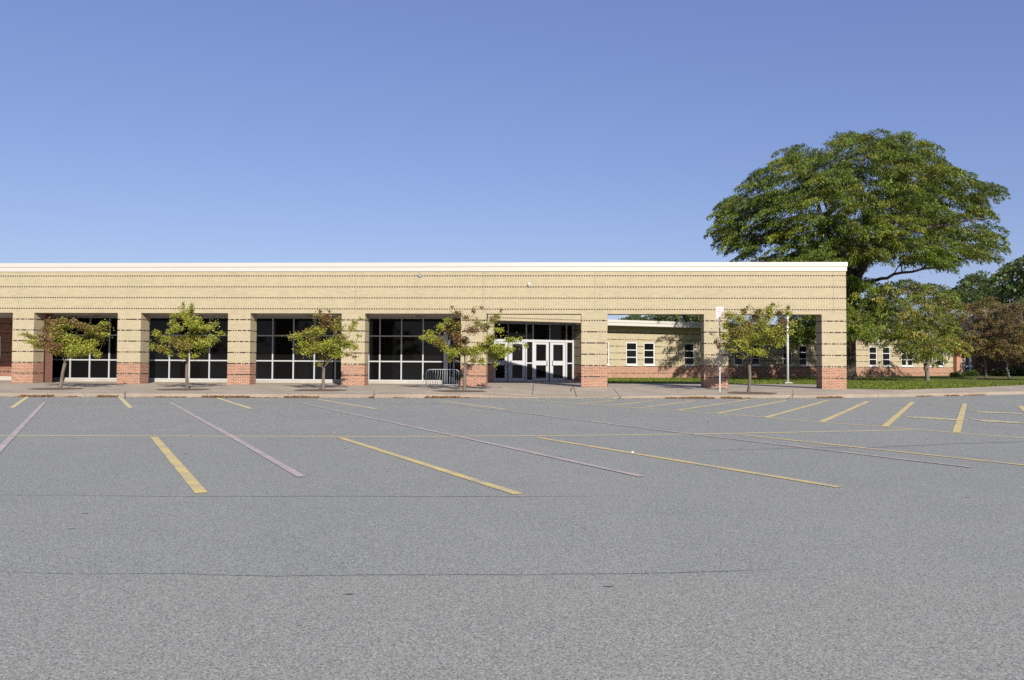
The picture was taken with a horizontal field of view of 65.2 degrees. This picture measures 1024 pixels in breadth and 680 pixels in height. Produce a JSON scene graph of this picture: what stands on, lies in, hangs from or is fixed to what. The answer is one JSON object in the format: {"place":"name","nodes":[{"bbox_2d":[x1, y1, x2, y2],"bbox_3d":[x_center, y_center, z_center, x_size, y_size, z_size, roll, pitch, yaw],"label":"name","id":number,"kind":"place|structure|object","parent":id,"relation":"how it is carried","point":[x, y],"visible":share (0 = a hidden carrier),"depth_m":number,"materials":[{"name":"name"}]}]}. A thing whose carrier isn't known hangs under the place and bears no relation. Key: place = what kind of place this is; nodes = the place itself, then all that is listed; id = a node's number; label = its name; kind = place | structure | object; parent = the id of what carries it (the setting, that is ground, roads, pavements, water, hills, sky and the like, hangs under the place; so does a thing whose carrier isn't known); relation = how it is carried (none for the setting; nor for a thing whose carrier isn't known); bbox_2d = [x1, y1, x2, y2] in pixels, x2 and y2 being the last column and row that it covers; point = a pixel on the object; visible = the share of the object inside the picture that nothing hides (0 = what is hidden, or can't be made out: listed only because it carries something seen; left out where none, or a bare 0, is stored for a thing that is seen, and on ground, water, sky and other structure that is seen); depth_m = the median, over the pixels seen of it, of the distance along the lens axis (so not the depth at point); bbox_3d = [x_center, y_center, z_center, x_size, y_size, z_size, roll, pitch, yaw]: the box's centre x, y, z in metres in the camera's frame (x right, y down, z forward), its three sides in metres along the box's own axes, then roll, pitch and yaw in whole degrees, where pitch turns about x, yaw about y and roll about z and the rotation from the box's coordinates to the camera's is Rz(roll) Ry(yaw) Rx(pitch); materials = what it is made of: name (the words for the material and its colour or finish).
{"place":"outdoors","nodes":[
{"label":"outdoors","id":0,"kind":"place"},
{"bbox_2d":[0,384,1023,679],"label":"parking lot","id":1,"kind":"structure","parent":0,"point":[116,540],"depth_m":5.82,"materials":[{"name":"grey asphalt"}]},
{"bbox_2d":[10,397,27,407],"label":"parking line","id":2,"kind":"object","parent":1,"relation":"on","point":[19,402],"visible":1,"depth_m":24.34,"materials":[{"name":"yellow paint"}]},
{"bbox_2d":[0,402,45,451],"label":"parking line","id":3,"kind":"object","parent":1,"relation":"on","point":[8,439],"visible":1,"depth_m":14.87,"materials":[{"name":"white paint"}]},
{"bbox_2d":[118,397,132,407],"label":"parking line","id":4,"kind":"object","parent":1,"relation":"on","point":[127,404],"visible":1,"depth_m":24.68,"materials":[{"name":"yellow paint"}]},
{"bbox_2d":[151,437,206,492],"bbox_3d":[-4.561,1.573,10.718,0.118,0.001,6.469,1,-2,-28],"label":"parking line","id":5,"kind":"object","parent":1,"relation":"on","point":[193,483],"visible":1,"depth_m":9.62,"materials":[{"name":"yellow paint"}]},
{"bbox_2d":[216,397,252,408],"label":"parking line","id":6,"kind":"object","parent":1,"relation":"on","point":[235,403],"visible":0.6,"depth_m":24.18,"materials":[{"name":"yellow paint"}]},
{"bbox_2d":[168,402,304,476],"bbox_3d":[-6.478,1.736,16.919,0.122,0.001,17.886,1,-2,-27],"label":"parking line","id":7,"kind":"object","parent":1,"relation":"on","point":[280,464],"visible":1,"depth_m":11.98,"materials":[{"name":"white paint"}]},
{"bbox_2d":[87,495,544,496],"bbox_3d":[-2.127,1.505,7.720,6.449,0.001,0.101,0,-2,-1],"label":"pavement crack","id":8,"kind":"object","parent":1,"relation":"on","point":[423,496],"visible":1,"depth_m":7.73,"materials":[{"name":"grey asphalt"}]},
{"bbox_2d":[318,399,376,408],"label":"parking line","id":9,"kind":"object","parent":1,"relation":"on","point":[348,404],"visible":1,"depth_m":24.24,"materials":[{"name":"yellow paint"}]},
{"bbox_2d":[0,567,810,575],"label":"pavement crack","id":10,"kind":"object","parent":1,"relation":"on","point":[388,574],"visible":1,"depth_m":4.89,"materials":[{"name":"grey asphalt"}]},
{"bbox_2d":[340,437,521,493],"bbox_3d":[-1.435,1.592,10.782,0.115,0.001,6.498,1,-2,-27],"label":"parking line","id":11,"kind":"object","parent":1,"relation":"on","point":[448,471],"visible":1,"depth_m":9.66,"materials":[{"name":"yellow paint"}]},
{"bbox_2d":[0,429,911,436],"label":"parking line","id":12,"kind":"object","parent":1,"relation":"on","point":[455,436],"visible":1,"depth_m":13.97,"materials":[{"name":"yellow paint"}]},
{"bbox_2d":[301,403,643,475],"bbox_3d":[-2.543,1.762,17.071,0.135,0.001,17.737,1,-2,-27],"label":"parking line","id":13,"kind":"object","parent":1,"relation":"on","point":[498,445],"visible":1,"depth_m":12.19,"materials":[{"name":"white paint"}]},
{"bbox_2d":[444,401,502,408],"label":"parking line","id":14,"kind":"object","parent":1,"relation":"on","point":[475,405],"visible":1,"depth_m":24.07,"materials":[{"name":"yellow paint"}]},
{"bbox_2d":[1,387,1011,457],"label":"leaf litter","id":15,"kind":"object","parent":1,"relation":"on","point":[242,396],"visible":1,"depth_m":28.68,"materials":[{"name":"brown plant"}]},
{"bbox_2d":[0,391,1023,398],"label":"kerb","id":16,"kind":"structure","parent":1,"relation":"on","point":[497,396],"depth_m":29.27,"materials":[{"name":"concrete"}]},
{"bbox_2d":[639,401,691,407],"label":"parking line","id":17,"kind":"object","parent":1,"relation":"on","point":[664,404],"visible":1,"depth_m":25.26,"materials":[{"name":"yellow paint"}]},
{"bbox_2d":[535,437,842,486],"bbox_3d":[1.945,1.622,11.185,0.110,0.001,6.241,1,-2,-29],"label":"parking line","id":18,"kind":"object","parent":1,"relation":"on","point":[700,464],"visible":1,"depth_m":10.18,"materials":[{"name":"yellow paint"}]},
{"bbox_2d":[432,402,970,466],"bbox_3d":[1.659,1.810,17.946,0.222,0.001,17.696,1,-2,-28],"label":"parking line","id":19,"kind":"object","parent":1,"relation":"on","point":[737,439],"visible":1,"depth_m":13.43,"materials":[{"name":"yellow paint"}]},
{"bbox_2d":[679,400,744,409],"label":"parking line","id":20,"kind":"object","parent":1,"relation":"on","point":[710,405],"visible":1,"depth_m":24.81,"materials":[{"name":"yellow paint"}]},
{"bbox_2d":[717,400,787,412],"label":"parking line","id":21,"kind":"object","parent":1,"relation":"on","point":[751,406],"visible":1,"depth_m":23.80,"materials":[{"name":"yellow paint"}]},
{"bbox_2d":[524,399,1021,437],"bbox_3d":[5.001,1.925,21.233,0.390,0.001,17.352,1,-2,-32],"label":"parking line","id":22,"kind":"object","parent":1,"relation":"on","point":[804,420],"visible":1,"depth_m":18.13,"materials":[{"name":"yellow paint"}]},
{"bbox_2d":[765,400,829,416],"bbox_3d":[8.788,2.028,24.165,0.140,0.001,10.606,-1,-2,29],"label":"parking line","id":23,"kind":"object","parent":1,"relation":"on","point":[796,408],"visible":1,"depth_m":22.88,"materials":[{"name":"yellow paint"}]},
{"bbox_2d":[819,401,869,421],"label":"parking line","id":24,"kind":"object","parent":1,"relation":"on","point":[837,414],"visible":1,"depth_m":21.57,"materials":[{"name":"yellow paint"}]},
{"bbox_2d":[738,441,1023,449],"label":"pavement crack","id":25,"kind":"object","parent":1,"relation":"on","point":[891,446],"visible":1,"depth_m":12.88,"materials":[{"name":"grey asphalt"}]},
{"bbox_2d":[745,435,1023,464],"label":"parking line","id":26,"kind":"object","parent":1,"relation":"on","point":[891,450],"visible":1,"depth_m":11.95,"materials":[{"name":"yellow paint"}]},
{"bbox_2d":[882,402,913,425],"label":"parking line","id":27,"kind":"object","parent":1,"relation":"on","point":[895,416],"visible":1,"depth_m":20.42,"materials":[{"name":"yellow paint"}]},
{"bbox_2d":[905,416,965,420],"bbox_3d":[10.215,1.898,19.400,0.792,0.002,1.679,2,-2,-38],"label":"stencil marking","id":28,"kind":"object","parent":1,"relation":"on","point":[936,418],"visible":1,"depth_m":19.32,"materials":[{"name":"paint"}]},
{"bbox_2d":[952,403,966,431],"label":"parking line","id":29,"kind":"object","parent":1,"relation":"on","point":[958,425],"visible":1,"depth_m":19.05,"materials":[{"name":"yellow paint"}]},
{"bbox_2d":[972,419,1023,423],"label":"stencil marking","id":30,"kind":"object","parent":1,"relation":"on","point":[998,421],"visible":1,"depth_m":18.41,"materials":[{"name":"paint"}]},
{"bbox_2d":[974,411,1023,413],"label":"stencil marking","id":31,"kind":"object","parent":1,"relation":"on","point":[998,412],"visible":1,"depth_m":21.92,"materials":[{"name":"paint"}]},
{"bbox_2d":[0,380,1023,396],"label":"sidewalk","id":32,"kind":"structure","parent":0,"point":[541,388],"depth_m":33.14,"materials":[{"name":"concrete"}]},
{"bbox_2d":[33,388,81,388],"bbox_3d":[-17.712,1.877,31.130,2.111,0.049,1.295,0,-2,0],"label":"mulch pit","id":33,"kind":"object","parent":32,"relation":"on","point":[57,388],"visible":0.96,"depth_m":30.89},
{"bbox_2d":[17,315,114,387],"bbox_3d":[-17.328,0.496,31.176,4.127,2.917,2.154,0,-2,0],"label":"young tree","id":34,"kind":"object","parent":33,"relation":"on","point":[87,340],"visible":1,"depth_m":31.04,"materials":[{"name":"green plant"}]},
{"bbox_2d":[158,388,206,389],"bbox_3d":[-12.825,1.904,31.135,2.070,0.050,1.305,0,-2,0],"label":"mulch pit","id":35,"kind":"object","parent":32,"relation":"on","point":[183,389],"visible":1,"depth_m":30.83,"materials":[{"name":"brown soil"}]},
{"bbox_2d":[148,301,225,388],"bbox_3d":[-12.706,0.221,31.092,3.510,3.515,1.887,0,-2,0],"label":"young tree","id":36,"kind":"object","parent":35,"relation":"on","point":[197,326],"visible":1,"depth_m":31.04,"materials":[{"name":"green plant"}]},
{"bbox_2d":[294,389,342,390],"bbox_3d":[-7.444,1.936,31.151,2.070,0.050,1.279,0,-2,0],"label":"mulch pit","id":37,"kind":"object","parent":32,"relation":"on","point":[319,390],"visible":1,"depth_m":30.90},
{"bbox_2d":[281,309,364,388],"bbox_3d":[-7.290,0.354,31.221,3.219,3.318,2.054,0,-2,0],"label":"young tree","id":38,"kind":"object","parent":37,"relation":"on","point":[325,346],"visible":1,"depth_m":30.86,"materials":[{"name":"green plant"}]},
{"bbox_2d":[0,262,847,388],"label":"school building","id":39,"kind":"structure","parent":32,"relation":"on","point":[554,315],"depth_m":35.71,"materials":[{"name":"beige brick"}]},
{"bbox_2d":[494,341,507,380],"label":"door","id":40,"kind":"structure","parent":39,"relation":"in","point":[501,372],"depth_m":43.77,"materials":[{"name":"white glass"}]},
{"bbox_2d":[508,342,524,380],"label":"door","id":41,"kind":"structure","parent":39,"relation":"in","point":[516,363],"depth_m":44.16,"materials":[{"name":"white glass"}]},
{"bbox_2d":[534,342,548,380],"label":"door","id":42,"kind":"structure","parent":39,"relation":"in","point":[541,349],"depth_m":44.78,"materials":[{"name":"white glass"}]},
{"bbox_2d":[550,342,565,380],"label":"door","id":43,"kind":"structure","parent":39,"relation":"in","point":[557,350],"depth_m":45.18,"materials":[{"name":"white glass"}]},
{"bbox_2d":[422,369,458,385],"bbox_3d":[-3.135,1.652,35.317,1.625,0.743,0.612,0,-2,0],"label":"crowd barricade","id":44,"kind":"object","parent":32,"relation":"on","point":[428,384],"visible":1,"depth_m":35.31,"materials":[{"name":"metal"}]},
{"bbox_2d":[435,390,485,391],"bbox_3d":[-2.053,1.973,31.186,2.135,0.054,1.294,0,-2,0],"label":"mulch pit","id":45,"kind":"object","parent":32,"relation":"on","point":[461,390],"visible":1,"depth_m":30.98,"materials":[{"name":"brown soil"}]},
{"bbox_2d":[419,305,528,389],"bbox_3d":[-1.539,0.344,31.077,4.322,3.403,1.866,0,-2,10],"label":"young tree","id":46,"kind":"object","parent":45,"relation":"on","point":[474,351],"visible":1,"depth_m":31.01,"materials":[{"name":"green plant"}]},
{"bbox_2d":[716,307,723,391],"bbox_3d":[8.295,0.369,31.929,0.320,3.390,0.043,0,-2,0],"label":"parking sign","id":47,"kind":"object","parent":32,"relation":"on","point":[719,310],"visible":0.98,"depth_m":31.94,"materials":[{"name":"metal"}]},
{"bbox_2d":[728,392,775,393],"bbox_3d":[9.361,2.053,31.184,1.938,0.059,1.273,0,-2,0],"label":"mulch pit","id":48,"kind":"object","parent":32,"relation":"on","point":[752,392],"visible":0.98,"depth_m":30.98,"materials":[{"name":"brown soil"}]},
{"bbox_2d":[710,302,797,391],"bbox_3d":[9.433,0.305,31.268,3.490,3.640,2.175,0,-2,10],"label":"young tree","id":49,"kind":"object","parent":48,"relation":"on","point":[758,320],"visible":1,"depth_m":31.12,"materials":[{"name":"green plant"}]},
{"bbox_2d":[0,0,1023,324],"label":"sky","id":50,"kind":"structure","parent":0,"point":[132,131],"materials":[{"name":"blue"}]},
{"bbox_2d":[607,375,1023,389],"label":"lawn","id":51,"kind":"structure","parent":0,"point":[1013,379],"depth_m":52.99,"materials":[{"name":"green plant"}]},
{"bbox_2d":[616,315,646,320],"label":"tree","id":52,"kind":"object","parent":51,"relation":"on","point":[633,317],"visible":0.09,"depth_m":106.00,"materials":[{"name":"green plant"}]},
{"bbox_2d":[640,315,700,321],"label":"tree","id":53,"kind":"object","parent":51,"relation":"on","point":[687,318],"visible":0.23,"depth_m":100.89,"materials":[{"name":"green plant"}]},
{"bbox_2d":[783,316,792,382],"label":"pole","id":54,"kind":"object","parent":51,"relation":"on","point":[787,362],"visible":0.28,"depth_m":43.94,"materials":[{"name":"grey metal"}]},
{"bbox_2d":[703,128,1011,379],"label":"locust tree","id":55,"kind":"object","parent":51,"relation":"on","point":[917,198],"visible":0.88,"depth_m":49.56,"materials":[{"name":"green plant"}]},
{"bbox_2d":[850,278,973,380],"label":"locust tree","id":56,"kind":"object","parent":51,"relation":"on","point":[900,328],"visible":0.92,"depth_m":50.22,"materials":[{"name":"green plant"}]},
{"bbox_2d":[950,371,965,376],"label":"shrub","id":57,"kind":"object","parent":51,"relation":"on","point":[957,374],"visible":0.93,"depth_m":65.72,"materials":[{"name":"green plant"}]},
{"bbox_2d":[965,369,979,375],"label":"shrub","id":58,"kind":"object","parent":51,"relation":"on","point":[971,373],"visible":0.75,"depth_m":67.76,"materials":[{"name":"green plant"}]},
{"bbox_2d":[942,270,1013,308],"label":"tree","id":59,"kind":"object","parent":51,"relation":"on","point":[973,295],"visible":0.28,"depth_m":96.59,"materials":[{"name":"green plant"}]},
{"bbox_2d":[990,368,1006,375],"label":"shrub","id":60,"kind":"object","parent":51,"relation":"on","point":[999,372],"visible":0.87,"depth_m":68.76,"materials":[{"name":"green plant"}]},
{"bbox_2d":[983,255,1023,318],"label":"tree","id":61,"kind":"object","parent":51,"relation":"on","point":[1011,288],"visible":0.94,"depth_m":64.82,"materials":[{"name":"green plant"}]},
{"bbox_2d":[1006,365,1023,375],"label":"shrub","id":62,"kind":"object","parent":51,"relation":"on","point":[1015,370],"visible":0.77,"depth_m":69.67,"materials":[{"name":"green plant"}]},
{"bbox_2d":[967,377,1006,377],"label":"mulch bed","id":63,"kind":"object","parent":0,"point":[986,377],"visible":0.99,"depth_m":56.67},
{"bbox_2d":[937,296,1014,378],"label":"red tree","id":64,"kind":"object","parent":63,"relation":"on","point":[981,337],"visible":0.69,"depth_m":56.44,"materials":[{"name":"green plant"}]},
{"bbox_2d":[982,300,1023,378],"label":"red tree","id":65,"kind":"object","parent":63,"relation":"on","point":[1013,344],"visible":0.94,"depth_m":55.54,"materials":[{"name":"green plant"}]},
{"label":"ground","id":66,"kind":"structure","parent":0,"visible":0},
{"bbox_2d":[607,319,964,377],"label":"classroom wing","id":67,"kind":"structure","parent":66,"relation":"on","point":[651,349],"depth_m":60.12,"materials":[{"name":"beige brick"}]},
{"bbox_2d":[607,342,609,365],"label":"window","id":68,"kind":"structure","parent":67,"relation":"in","point":[608,364],"depth_m":57.05,"materials":[{"name":"white paint"}]},
{"bbox_2d":[626,342,637,365],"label":"window","id":69,"kind":"structure","parent":67,"relation":"in","point":[631,347],"depth_m":57.88,"materials":[{"name":"white paint"}]},
{"bbox_2d":[644,342,654,365],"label":"window","id":70,"kind":"structure","parent":67,"relation":"in","point":[649,347],"depth_m":58.50,"materials":[{"name":"white paint"}]},
{"bbox_2d":[684,343,694,365],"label":"window","id":71,"kind":"structure","parent":67,"relation":"in","point":[689,348],"depth_m":59.95,"materials":[{"name":"white paint"}]},
{"bbox_2d":[734,344,743,365],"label":"window","id":72,"kind":"structure","parent":67,"relation":"in","point":[737,361],"depth_m":61.79,"materials":[{"name":"white paint"}]},
{"bbox_2d":[751,344,760,365],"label":"window","id":73,"kind":"structure","parent":67,"relation":"in","point":[756,360],"depth_m":62.49,"materials":[{"name":"white paint"}]},
{"bbox_2d":[783,345,792,366],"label":"window","id":74,"kind":"structure","parent":67,"relation":"in","point":[784,351],"depth_m":63.74,"materials":[{"name":"white paint"}]},
{"bbox_2d":[799,345,807,366],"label":"window","id":75,"kind":"structure","parent":67,"relation":"in","point":[802,351],"depth_m":64.46,"materials":[{"name":"white paint"}]},
{"bbox_2d":[869,346,877,366],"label":"window","id":76,"kind":"structure","parent":67,"relation":"in","point":[872,349],"depth_m":67.60,"materials":[{"name":"white paint"}]},
{"bbox_2d":[882,347,890,366],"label":"window","id":77,"kind":"structure","parent":67,"relation":"in","point":[886,354],"depth_m":68.24,"materials":[{"name":"white paint"}]},
{"bbox_2d":[901,351,907,366],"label":"window","id":78,"kind":"structure","parent":67,"relation":"in","point":[903,363],"depth_m":69.06,"materials":[{"name":"white paint"}]},
{"bbox_2d":[908,351,913,366],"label":"window","id":79,"kind":"structure","parent":67,"relation":"in","point":[911,365],"depth_m":69.37,"materials":[{"name":"white paint"}]},
{"bbox_2d":[936,349,944,366],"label":"window","id":80,"kind":"structure","parent":67,"relation":"in","point":[937,361],"depth_m":70.92,"materials":[{"name":"white paint"}]},
{"bbox_2d":[882,301,1023,374],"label":"trees","id":81,"kind":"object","parent":66,"relation":"on","point":[975,363],"depth_m":76.98,"materials":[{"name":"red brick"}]}
]}

